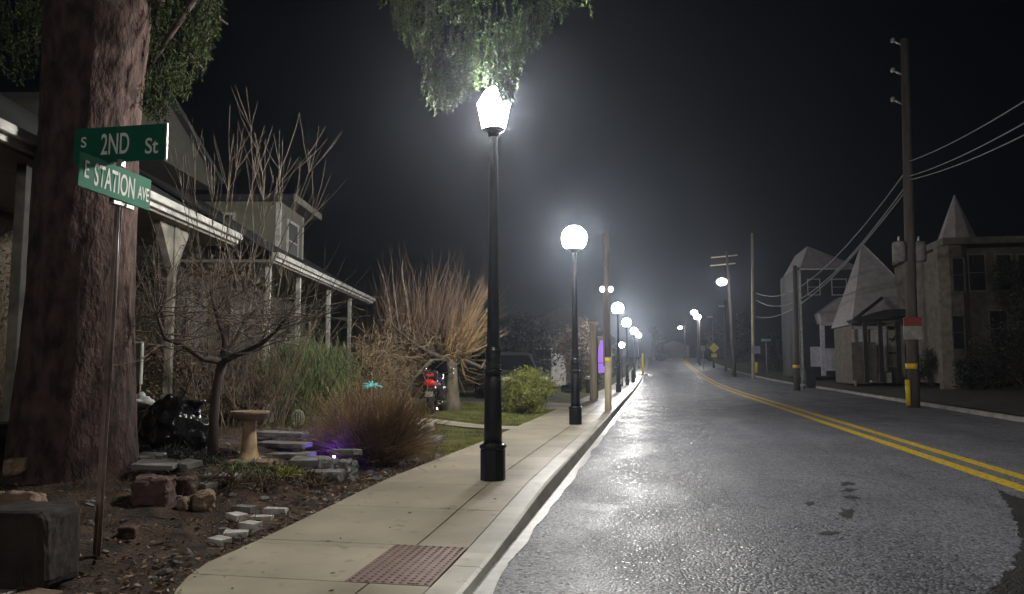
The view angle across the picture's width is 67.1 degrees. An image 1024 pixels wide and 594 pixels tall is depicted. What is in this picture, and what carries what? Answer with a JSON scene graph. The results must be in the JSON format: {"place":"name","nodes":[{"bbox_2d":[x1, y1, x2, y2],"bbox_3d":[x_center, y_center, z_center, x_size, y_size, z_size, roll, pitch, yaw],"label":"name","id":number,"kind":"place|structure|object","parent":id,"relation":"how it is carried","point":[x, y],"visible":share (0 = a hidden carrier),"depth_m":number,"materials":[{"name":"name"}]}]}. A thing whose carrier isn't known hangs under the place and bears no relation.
{"place":"outdoors","nodes":[
{"label":"outdoors","id":0,"kind":"place"},
{"bbox_2d":[0,354,637,593],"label":"garden ground","id":1,"kind":"structure","parent":0,"point":[132,515],"depth_m":7.29,"materials":[{"name":"soil"}]},
{"bbox_2d":[2,457,28,476],"bbox_3d":[-4.866,1.681,7.638,0.264,0.203,0.221,1,-5,-18],"label":"stone","id":2,"kind":"object","parent":1,"relation":"on","point":[15,466],"visible":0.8,"depth_m":7.56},
{"bbox_2d":[0,490,47,505],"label":"stone","id":3,"kind":"object","parent":1,"relation":"on","point":[9,497],"visible":0.46,"depth_m":6.85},
{"bbox_2d":[14,587,62,593],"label":"edging brick","id":4,"kind":"object","parent":1,"relation":"on","point":[29,590],"visible":0.75,"depth_m":4.84,"materials":[{"name":"brick"}]},
{"bbox_2d":[0,500,80,589],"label":"stone block","id":5,"kind":"object","parent":1,"relation":"on","point":[39,544],"depth_m":4.97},
{"bbox_2d":[73,123,168,556],"bbox_3d":[-3.132,0.356,6.049,0.626,3.506,0.699,3,-6,-32],"label":"street sign","id":6,"kind":"object","parent":1,"relation":"on","point":[97,151],"visible":1,"depth_m":6.15,"materials":[{"name":"metal"}]},
{"bbox_2d":[0,89,242,471],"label":"bungalow","id":7,"kind":"object","parent":1,"relation":"on","point":[19,109],"visible":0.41,"depth_m":11.66,"materials":[{"name":"white"}]},
{"bbox_2d":[118,524,140,538],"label":"stone","id":8,"kind":"object","parent":1,"relation":"on","point":[133,530],"visible":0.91,"depth_m":6.49,"materials":[{"name":"red stone"}]},
{"bbox_2d":[135,342,143,393],"bbox_3d":[-5.024,1.287,10.234,0.250,1.386,0.050,-1,-5,10],"label":"pale board","id":9,"kind":"object","parent":1,"relation":"on","point":[139,364],"visible":0.38,"depth_m":10.23,"materials":[{"name":"white wood"}]},
{"bbox_2d":[137,409,147,444],"bbox_3d":[-4.751,1.663,9.920,0.500,0.436,0.400,0,-5,-1],"label":"wooden crate","id":10,"kind":"object","parent":1,"relation":"on","point":[140,413],"visible":0.02,"depth_m":9.73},
{"bbox_2d":[136,392,154,409],"bbox_3d":[-4.766,1.333,9.845,0.494,0.251,0.220,-1,-5,10],"label":"plastic sheet","id":11,"kind":"object","parent":10,"relation":"on","point":[144,401],"visible":0.52,"depth_m":9.78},
{"bbox_2d":[130,474,176,507],"bbox_3d":[-3.463,1.888,7.455,0.392,0.346,0.302,1,-5,-7],"label":"stone","id":12,"kind":"object","parent":1,"relation":"on","point":[154,490],"visible":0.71,"depth_m":7.34,"materials":[{"name":"red stone"}]},
{"bbox_2d":[131,459,180,470],"bbox_3d":[-3.698,1.746,8.030,0.429,0.066,0.270,3,1,-4],"label":"stone","id":13,"kind":"object","parent":1,"relation":"on","point":[155,464],"visible":0.94,"depth_m":7.92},
{"bbox_2d":[177,458,202,469],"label":"stone","id":14,"kind":"object","parent":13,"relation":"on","point":[188,464],"visible":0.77,"depth_m":8.04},
{"bbox_2d":[138,394,208,450],"bbox_3d":[-4.109,1.579,9.356,0.870,0.807,0.698,-1,-5,10],"label":"plastic bag","id":15,"kind":"object","parent":1,"relation":"on","point":[168,418],"visible":0.73,"depth_m":9.17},
{"bbox_2d":[145,436,207,458],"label":"garden plant","id":16,"kind":"object","parent":1,"relation":"on","point":[168,450],"visible":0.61,"depth_m":8.71,"materials":[{"name":"green plant"}]},
{"bbox_2d":[0,202,370,429],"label":"bare hedge","id":17,"kind":"object","parent":1,"relation":"on","point":[179,382],"visible":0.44,"depth_m":12.46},
{"bbox_2d":[175,475,198,495],"bbox_3d":[-3.347,1.933,7.854,0.278,0.237,0.254,0,-5,-13],"label":"stone","id":18,"kind":"object","parent":1,"relation":"on","point":[190,487],"visible":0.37,"depth_m":7.76,"materials":[{"name":"red stone"}]},
{"bbox_2d":[156,443,229,465],"bbox_3d":[-3.663,1.776,8.722,0.810,0.262,0.725,-1,-5,10],"label":"garden plant","id":19,"kind":"object","parent":1,"relation":"on","point":[203,458],"visible":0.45,"depth_m":8.71,"materials":[{"name":"green plant"}]},
{"bbox_2d":[136,323,250,422],"bbox_3d":[-5.521,1.260,12.318,2.472,1.762,2.472,4,-6,-38],"label":"garden hedge","id":20,"kind":"object","parent":1,"relation":"on","point":[146,359],"visible":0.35,"depth_m":12.30,"materials":[{"name":"green plant"}]},
{"bbox_2d":[190,489,215,511],"bbox_3d":[-3.014,1.998,7.508,0.255,0.242,0.242,0,-5,-18],"label":"stone","id":21,"kind":"object","parent":1,"relation":"on","point":[200,499],"visible":0.89,"depth_m":7.43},
{"bbox_2d":[0,426,425,593],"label":"twig litter","id":22,"kind":"object","parent":1,"relation":"on","point":[166,541],"visible":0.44,"depth_m":7.18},
{"bbox_2d":[207,535,231,545],"bbox_3d":[-2.463,2.060,6.502,0.176,0.080,0.130,-5,-7,30],"label":"paver","id":23,"kind":"object","parent":1,"relation":"on","point":[219,540],"visible":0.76,"depth_m":6.47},
{"bbox_2d":[0,421,443,545],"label":"dead stalks","id":24,"kind":"object","parent":1,"relation":"on","point":[236,527],"visible":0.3,"depth_m":7.68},
{"bbox_2d":[191,464,263,491],"bbox_3d":[-3.068,1.923,8.310,0.733,0.271,0.778,2,-6,-25],"label":"garden plant","id":25,"kind":"object","parent":1,"relation":"on","point":[228,481],"visible":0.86,"depth_m":8.21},
{"bbox_2d":[15,426,461,593],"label":"fallen leaves","id":26,"kind":"object","parent":1,"relation":"on","point":[197,557],"visible":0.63,"depth_m":6.64,"materials":[{"name":"brown plant"}]},
{"bbox_2d":[208,453,276,475],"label":"garden plant","id":27,"kind":"object","parent":1,"relation":"on","point":[246,467],"visible":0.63,"depth_m":8.78,"materials":[{"name":"green plant"}]},
{"bbox_2d":[49,427,440,588],"bbox_3d":[-2.962,2.001,8.650,3.017,0.584,7.785,-1,-5,10],"label":"rubble","id":28,"kind":"object","parent":1,"relation":"on","point":[91,502],"visible":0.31,"depth_m":7.17,"materials":[{"name":"grey stone"}]},
{"bbox_2d":[99,85,391,463],"bbox_3d":[-3.286,-0.339,8.860,3.095,4.667,2.934,4,-7,-39],"label":"bare tree","id":29,"kind":"object","parent":1,"relation":"on","point":[225,357],"visible":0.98,"depth_m":8.94,"materials":[{"name":"brown plant"}]},
{"bbox_2d":[239,520,262,530],"bbox_3d":[-2.342,2.055,6.924,0.178,0.080,0.129,-5,-7,27],"label":"paver","id":30,"kind":"object","parent":1,"relation":"on","point":[250,524],"visible":0.95,"depth_m":6.88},
{"bbox_2d":[228,458,278,467],"bbox_3d":[-3.098,1.972,9.183,0.561,0.086,0.316,0,-5,4],"label":"flat stone","id":31,"kind":"object","parent":1,"relation":"on","point":[262,462],"visible":0.6,"depth_m":9.05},
{"bbox_2d":[230,410,269,459],"bbox_3d":[-3.179,1.707,9.345,0.470,0.652,0.470,-1,-5,10],"label":"bird bath","id":32,"kind":"object","parent":31,"relation":"on","point":[249,419],"visible":0.91,"depth_m":9.27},
{"bbox_2d":[135,169,374,424],"bbox_3d":[-10.569,-0.217,22.259,11.200,7.200,11.413,0,-5,0],"label":"bungalow","id":33,"kind":"object","parent":1,"relation":"on","point":[296,259],"visible":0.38,"depth_m":21.09,"materials":[{"name":"wood"}]},
{"bbox_2d":[183,293,210,366],"bbox_3d":[-7.261,0.790,17.810,0.047,1.640,1.340,0,-5,0],"label":"window","id":34,"kind":"structure","parent":33,"relation":"in","point":[197,343],"depth_m":17.84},
{"bbox_2d":[227,303,247,366],"bbox_3d":[-7.249,1.022,20.400,0.047,1.640,1.340,0,-5,0],"label":"window","id":35,"kind":"structure","parent":33,"relation":"in","point":[245,338],"depth_m":20.56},
{"bbox_2d":[286,219,298,256],"bbox_3d":[-6.635,-1.644,23.368,0.047,1.240,1.140,0,-5,0],"label":"window","id":36,"kind":"structure","parent":33,"relation":"in","point":[293,229],"depth_m":23.37,"materials":[{"name":"white paint"}]},
{"bbox_2d":[193,363,319,426],"bbox_3d":[-4.279,1.655,12.860,2.150,1.110,1.904,2,-6,-22],"label":"leafless hedge","id":37,"kind":"object","parent":1,"relation":"on","point":[254,405],"visible":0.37,"depth_m":12.74,"materials":[{"name":"brown plant"}]},
{"bbox_2d":[237,463,301,491],"bbox_3d":[-2.761,1.991,8.480,0.785,0.301,0.724,4,-7,-40],"label":"garden plant","id":38,"kind":"object","parent":1,"relation":"on","point":[267,483],"visible":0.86,"depth_m":8.39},
{"bbox_2d":[238,457,309,478],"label":"garden plant","id":39,"kind":"object","parent":1,"relation":"on","point":[283,471],"visible":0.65,"depth_m":9.09,"materials":[{"name":"green plant"}]},
{"bbox_2d":[256,430,309,437],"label":"stone slab","id":40,"kind":"structure","parent":1,"relation":"on","point":[272,433],"depth_m":10.44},
{"bbox_2d":[257,440,312,448],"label":"stone slab","id":41,"kind":"structure","parent":1,"relation":"on","point":[287,444],"depth_m":10.08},
{"bbox_2d":[267,451,316,458],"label":"stone slab","id":42,"kind":"structure","parent":1,"relation":"on","point":[285,454],"depth_m":9.85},
{"bbox_2d":[0,0,592,494],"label":"spruce tree","id":43,"kind":"object","parent":1,"relation":"on","point":[98,60],"visible":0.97,"depth_m":8.12,"materials":[{"name":"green plant"}]},
{"bbox_2d":[241,321,365,426],"bbox_3d":[-3.799,1.405,13.986,2.384,2.040,2.398,-1,-5,10],"label":"evergreen shrub","id":44,"kind":"object","parent":1,"relation":"on","point":[339,373],"visible":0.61,"depth_m":13.78,"materials":[{"name":"green plant"}]},
{"bbox_2d":[278,468,342,490],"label":"garden plant","id":45,"kind":"object","parent":1,"relation":"on","point":[312,481],"visible":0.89,"depth_m":8.93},
{"bbox_2d":[305,468,345,482],"bbox_3d":[-2.255,2.158,9.327,0.441,0.166,0.284,0,-5,5],"label":"stone","id":46,"kind":"object","parent":1,"relation":"on","point":[337,474],"visible":0.62,"depth_m":9.21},
{"bbox_2d":[288,455,328,466],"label":"stone","id":47,"kind":"object","parent":46,"relation":"on","point":[309,461],"visible":0.77,"depth_m":9.43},
{"bbox_2d":[317,457,334,468],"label":"stone","id":48,"kind":"object","parent":46,"relation":"on","point":[326,462],"visible":1,"depth_m":9.41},
{"bbox_2d":[334,458,358,477],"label":"stone","id":49,"kind":"object","parent":1,"relation":"on","point":[350,465],"visible":0.46,"depth_m":9.60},
{"bbox_2d":[329,449,361,455],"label":"stone","id":50,"kind":"object","parent":49,"relation":"on","point":[345,452],"visible":1,"depth_m":9.73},
{"bbox_2d":[278,358,458,465],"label":"ornamental grass","id":51,"kind":"object","parent":1,"relation":"on","point":[389,434],"depth_m":10.51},
{"bbox_2d":[310,306,431,415],"bbox_3d":[-3.218,1.952,18.261,2.997,3.451,3.217,-1,-5,10],"label":"dry vine tangle","id":52,"kind":"object","parent":1,"relation":"on","point":[373,362],"visible":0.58,"depth_m":18.18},
{"bbox_2d":[337,281,427,395],"bbox_3d":[-4.137,1.497,25.939,3.788,4.259,2.873,2,-5,-18],"label":"bare bush","id":53,"kind":"object","parent":1,"relation":"on","point":[382,342],"visible":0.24,"depth_m":25.71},
{"bbox_2d":[223,401,559,456],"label":"grass","id":54,"kind":"structure","parent":1,"relation":"on","point":[469,443],"depth_m":18.25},
{"bbox_2d":[337,242,510,411],"bbox_3d":[-2.506,0.945,21.945,5.048,5.202,3.468,-1,-5,10],"label":"pollard tree","id":55,"kind":"object","parent":1,"relation":"on","point":[463,335],"visible":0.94,"depth_m":21.52,"materials":[{"name":"brown plant"}]},
{"bbox_2d":[418,360,454,413],"bbox_3d":[-2.011,2.381,20.551,0.862,1.388,2.180,0,-5,4],"label":"motorcycle","id":56,"kind":"object","parent":1,"relation":"on","point":[439,392],"visible":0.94,"depth_m":19.76,"materials":[{"name":"metal"}]},
{"bbox_2d":[457,319,508,389],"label":"leafy tree","id":57,"kind":"object","parent":1,"relation":"on","point":[474,359],"visible":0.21,"depth_m":40.41,"materials":[{"name":"brown plant"}]},
{"bbox_2d":[501,364,563,413],"bbox_3d":[0.423,2.685,22.366,2.015,1.522,1.675,-3,-6,33],"label":"yellow green bush","id":58,"kind":"object","parent":1,"relation":"on","point":[528,397],"visible":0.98,"depth_m":22.16,"materials":[{"name":"green plant"}]},
{"bbox_2d":[499,308,566,387],"bbox_3d":[0.711,2.756,36.349,3.587,4.541,3.117,-1,-5,10],"label":"leafy tree","id":59,"kind":"object","parent":1,"relation":"on","point":[527,330],"visible":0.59,"depth_m":36.06,"materials":[{"name":"green plant"}]},
{"bbox_2d":[519,307,616,388],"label":"corner building","id":60,"kind":"structure","parent":1,"relation":"on","point":[564,317],"depth_m":48.02,"materials":[{"name":"beige paint"}]},
{"bbox_2d":[551,353,565,385],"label":"door","id":61,"kind":"structure","parent":60,"relation":"in","point":[555,375],"depth_m":48.02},
{"bbox_2d":[544,316,624,390],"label":"leafy tree","id":62,"kind":"object","parent":1,"relation":"on","point":[582,336],"visible":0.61,"depth_m":41.68,"materials":[{"name":"green plant"}]},
{"bbox_2d":[225,415,517,428],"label":"path","id":63,"kind":"structure","parent":0,"point":[462,424],"depth_m":17.37,"materials":[{"name":"concrete"}]},
{"bbox_2d":[174,358,645,593],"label":"sidewalk","id":64,"kind":"structure","parent":0,"point":[360,523],"depth_m":7.10,"materials":[{"name":"concrete"}]},
{"bbox_2d":[164,442,510,593],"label":"pale leaves","id":65,"kind":"object","parent":64,"relation":"on","point":[224,576],"visible":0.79,"depth_m":7.50,"materials":[{"name":"beige plant"}]},
{"bbox_2d":[477,80,509,481],"bbox_3d":[-0.230,-0.232,9.519,0.370,5.022,0.426,3,-6,-31],"label":"street lamp","id":66,"kind":"object","parent":64,"relation":"on","point":[493,115],"visible":0.85,"depth_m":9.41,"materials":[{"name":"metal"}]},
{"bbox_2d":[562,226,586,424],"bbox_3d":[1.487,0.669,18.283,0.598,4.765,0.598,-1,-5,10],"label":"street lamp","id":67,"kind":"object","parent":64,"relation":"on","point":[574,238],"visible":0.95,"depth_m":18.20,"materials":[{"name":"metal"}]},
{"bbox_2d":[588,321,597,400],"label":"porch column","id":68,"kind":"structure","parent":64,"relation":"on","point":[593,368],"depth_m":30.70,"materials":[{"name":"brown wood"}]},
{"bbox_2d":[600,233,612,409],"bbox_3d":[2.982,0.840,24.223,0.416,5.764,0.300,-1,-5,10],"label":"wooden pole","id":69,"kind":"object","parent":64,"relation":"on","point":[606,288],"visible":0.99,"depth_m":24.18,"materials":[{"name":"brown wood"}]},
{"bbox_2d":[612,303,622,391],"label":"street lamp","id":70,"kind":"object","parent":64,"relation":"on","point":[617,309],"visible":0.94,"depth_m":40.57,"materials":[{"name":"metal"}]},
{"bbox_2d":[622,318,630,384],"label":"street lamp","id":71,"kind":"object","parent":64,"relation":"on","point":[626,322],"visible":0.96,"depth_m":54.50,"materials":[{"name":"metal"}]},
{"bbox_2d":[361,397,569,408],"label":"driveway","id":72,"kind":"structure","parent":0,"point":[551,405],"depth_m":26.95,"materials":[{"name":"concrete"}]},
{"bbox_2d":[473,351,549,400],"bbox_3d":[-0.117,2.826,27.847,2.140,1.775,4.615,1,-5,-13],"label":"parked car","id":73,"kind":"object","parent":72,"relation":"on","point":[511,360],"visible":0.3,"depth_m":27.35,"materials":[{"name":"grey paint"}]},
{"bbox_2d":[0,0,1023,371],"label":"sky","id":74,"kind":"structure","parent":0,"point":[679,132],"materials":[{"name":"black"}]},
{"bbox_2d":[597,338,604,385],"bbox_3d":[3.768,3.072,32.714,0.330,2.691,0.043,-1,-5,10],"label":"banner","id":75,"kind":"object","parent":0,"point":[600,367],"visible":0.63,"depth_m":32.75,"materials":[{"name":"purple"}]},
{"bbox_2d":[649,322,668,360],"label":"leafy tree","id":76,"kind":"object","parent":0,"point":[658,344],"visible":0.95,"depth_m":132.11,"materials":[{"name":"green plant"}]},
{"bbox_2d":[663,341,689,357],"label":"building","id":77,"kind":"structure","parent":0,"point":[675,349],"depth_m":139.57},
{"bbox_2d":[471,358,1023,593],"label":"road","id":78,"kind":"structure","parent":0,"point":[596,530],"depth_m":8.59,"materials":[{"name":"asphalt"}]},
{"bbox_2d":[424,358,647,593],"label":"kerb","id":79,"kind":"structure","parent":78,"relation":"on","point":[468,570],"depth_m":7.34,"materials":[{"name":"concrete"}]},
{"bbox_2d":[474,359,648,593],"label":"gutter","id":80,"kind":"object","parent":78,"relation":"on","point":[488,584],"visible":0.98,"depth_m":7.33,"materials":[{"name":"concrete"}]},
{"bbox_2d":[751,233,759,378],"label":"utility pole","id":81,"kind":"object","parent":78,"relation":"on","point":[754,351],"visible":0.87,"depth_m":73.03,"materials":[{"name":"brown wood"}]},
{"bbox_2d":[803,369,816,388],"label":"wheeled bin","id":82,"kind":"object","parent":78,"relation":"on","point":[810,378],"visible":1,"depth_m":46.01,"materials":[{"name":"plastic"}]},
{"bbox_2d":[681,358,1023,491],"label":"yellow line","id":83,"kind":"object","parent":78,"relation":"on","point":[1016,486],"visible":0.89,"depth_m":13.50,"materials":[{"name":"paint"}]},
{"bbox_2d":[684,359,1023,479],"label":"yellow line","id":84,"kind":"object","parent":78,"relation":"on","point":[1001,470],"visible":0.88,"depth_m":14.98,"materials":[{"name":"paint"}]},
{"bbox_2d":[711,361,1023,421],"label":"kerb","id":85,"kind":"structure","parent":78,"relation":"on","point":[988,414],"depth_m":28.12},
{"bbox_2d":[890,38,926,407],"bbox_3d":[14.709,-2.874,28.696,1.210,13.992,0.630,-1,-5,10],"label":"utility pole","id":86,"kind":"object","parent":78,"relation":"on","point":[909,251],"visible":0.99,"depth_m":28.43,"materials":[{"name":"wood"}]},
{"bbox_2d":[756,194,902,317],"bbox_3d":[18.970,-0.737,50.864,0.063,2.802,45.209,-1,-5,11],"label":"overhead cable","id":87,"kind":"object","parent":86,"relation":"attached to","point":[891,209],"visible":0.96,"depth_m":37.13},
{"bbox_2d":[756,189,902,306],"bbox_3d":[18.973,-1.041,50.892,0.063,2.444,45.212,-1,-5,11],"label":"overhead cable","id":88,"kind":"object","parent":86,"relation":"attached to","point":[900,193],"visible":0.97,"depth_m":36.43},
{"bbox_2d":[757,175,902,296],"bbox_3d":[18.994,-1.730,50.950,0.063,2.175,45.211,-1,-5,11],"label":"overhead cable","id":89,"kind":"object","parent":86,"relation":"attached to","point":[898,181],"visible":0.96,"depth_m":36.72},
{"bbox_2d":[987,489,1023,593],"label":"asphalt patch","id":90,"kind":"object","parent":78,"relation":"on","point":[1012,581],"visible":1,"depth_m":5.85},
{"bbox_2d":[780,246,853,379],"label":"house","id":91,"kind":"structure","parent":0,"point":[817,311],"depth_m":62.74,"materials":[{"name":"wood"}]},
{"bbox_2d":[810,347,820,366],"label":"window","id":92,"kind":"structure","parent":91,"relation":"in","point":[815,354],"depth_m":62.38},
{"bbox_2d":[825,348,834,370],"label":"window","id":93,"kind":"structure","parent":91,"relation":"in","point":[829,352],"depth_m":62.16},
{"bbox_2d":[831,279,846,294],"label":"window","id":94,"kind":"structure","parent":91,"relation":"in","point":[838,286],"depth_m":62.53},
{"bbox_2d":[703,355,1023,415],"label":"verge ground","id":95,"kind":"structure","parent":0,"point":[1008,400],"depth_m":37.10,"materials":[{"name":"concrete"}]},
{"bbox_2d":[700,322,727,363],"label":"leafy tree","id":96,"kind":"object","parent":95,"relation":"on","point":[719,342],"visible":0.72,"depth_m":133.18,"materials":[{"name":"green plant"}]},
{"bbox_2d":[710,251,737,376],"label":"utility pole","id":97,"kind":"object","parent":95,"relation":"on","point":[721,281],"visible":0.98,"depth_m":79.18,"materials":[{"name":"brown wood"}]},
{"bbox_2d":[728,312,750,362],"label":"leafy tree","id":98,"kind":"object","parent":95,"relation":"on","point":[742,339],"visible":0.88,"depth_m":115.14,"materials":[{"name":"green plant"}]},
{"bbox_2d":[761,331,782,370],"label":"leafy tree","id":99,"kind":"object","parent":95,"relation":"on","point":[775,348],"visible":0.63,"depth_m":87.19,"materials":[{"name":"green plant"}]},
{"bbox_2d":[792,265,799,390],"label":"utility pole","id":100,"kind":"object","parent":95,"relation":"on","point":[796,374],"visible":0.87,"depth_m":47.47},
{"bbox_2d":[919,346,938,387],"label":"dark bush","id":101,"kind":"object","parent":95,"relation":"on","point":[929,364],"visible":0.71,"depth_m":42.17,"materials":[{"name":"green plant"}]},
{"bbox_2d":[892,195,1023,388],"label":"house","id":102,"kind":"structure","parent":95,"relation":"on","point":[956,298],"depth_m":40.43,"materials":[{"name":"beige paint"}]},
{"bbox_2d":[951,257,965,292],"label":"window","id":103,"kind":"structure","parent":102,"relation":"in","point":[957,263],"depth_m":40.25,"materials":[{"name":"glass"}]},
{"bbox_2d":[951,315,965,349],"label":"window","id":104,"kind":"structure","parent":102,"relation":"in","point":[957,321],"depth_m":40.01,"materials":[{"name":"black glass"}]},
{"bbox_2d":[967,253,986,291],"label":"window","id":105,"kind":"structure","parent":102,"relation":"in","point":[976,263],"depth_m":40.49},
{"bbox_2d":[988,309,1009,347],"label":"window","id":106,"kind":"structure","parent":102,"relation":"in","point":[994,314],"depth_m":40.11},
{"bbox_2d":[994,253,1013,291],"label":"window","id":107,"kind":"structure","parent":102,"relation":"in","point":[1010,254],"depth_m":40.30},
{"bbox_2d":[950,353,986,389],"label":"dark bush","id":108,"kind":"object","parent":95,"relation":"on","point":[965,373],"visible":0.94,"depth_m":37.62,"materials":[{"name":"green plant"}]},
{"bbox_2d":[960,309,1022,389],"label":"dark bush","id":109,"kind":"object","parent":95,"relation":"on","point":[978,358],"visible":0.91,"depth_m":37.10,"materials":[{"name":"green plant"}]},
{"bbox_2d":[987,250,1023,387],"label":"dark bush","id":110,"kind":"object","parent":95,"relation":"on","point":[1007,270],"visible":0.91,"depth_m":39.25,"materials":[{"name":"green plant"}]},
{"bbox_2d":[992,281,1023,389],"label":"dark bush","id":111,"kind":"object","parent":95,"relation":"on","point":[1018,325],"visible":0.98,"depth_m":36.38,"materials":[{"name":"green plant"}]},
{"bbox_2d":[831,243,905,385],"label":"house","id":112,"kind":"structure","parent":0,"point":[866,328],"depth_m":48.54,"materials":[{"name":"beige paint"}]},
{"bbox_2d":[870,329,887,370],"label":"door","id":113,"kind":"structure","parent":112,"relation":"in","point":[874,333],"depth_m":48.39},
{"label":"sidewalk bed","id":114,"kind":"structure","parent":0,"visible":0},
{"bbox_2d":[344,544,466,586],"bbox_3d":[-0.752,1.986,5.730,0.605,0.052,1.052,-1,-5,10],"label":"tactile plate","id":115,"kind":"object","parent":114,"relation":"on","point":[417,565],"visible":1,"depth_m":5.65,"materials":[{"name":"ceramic"}]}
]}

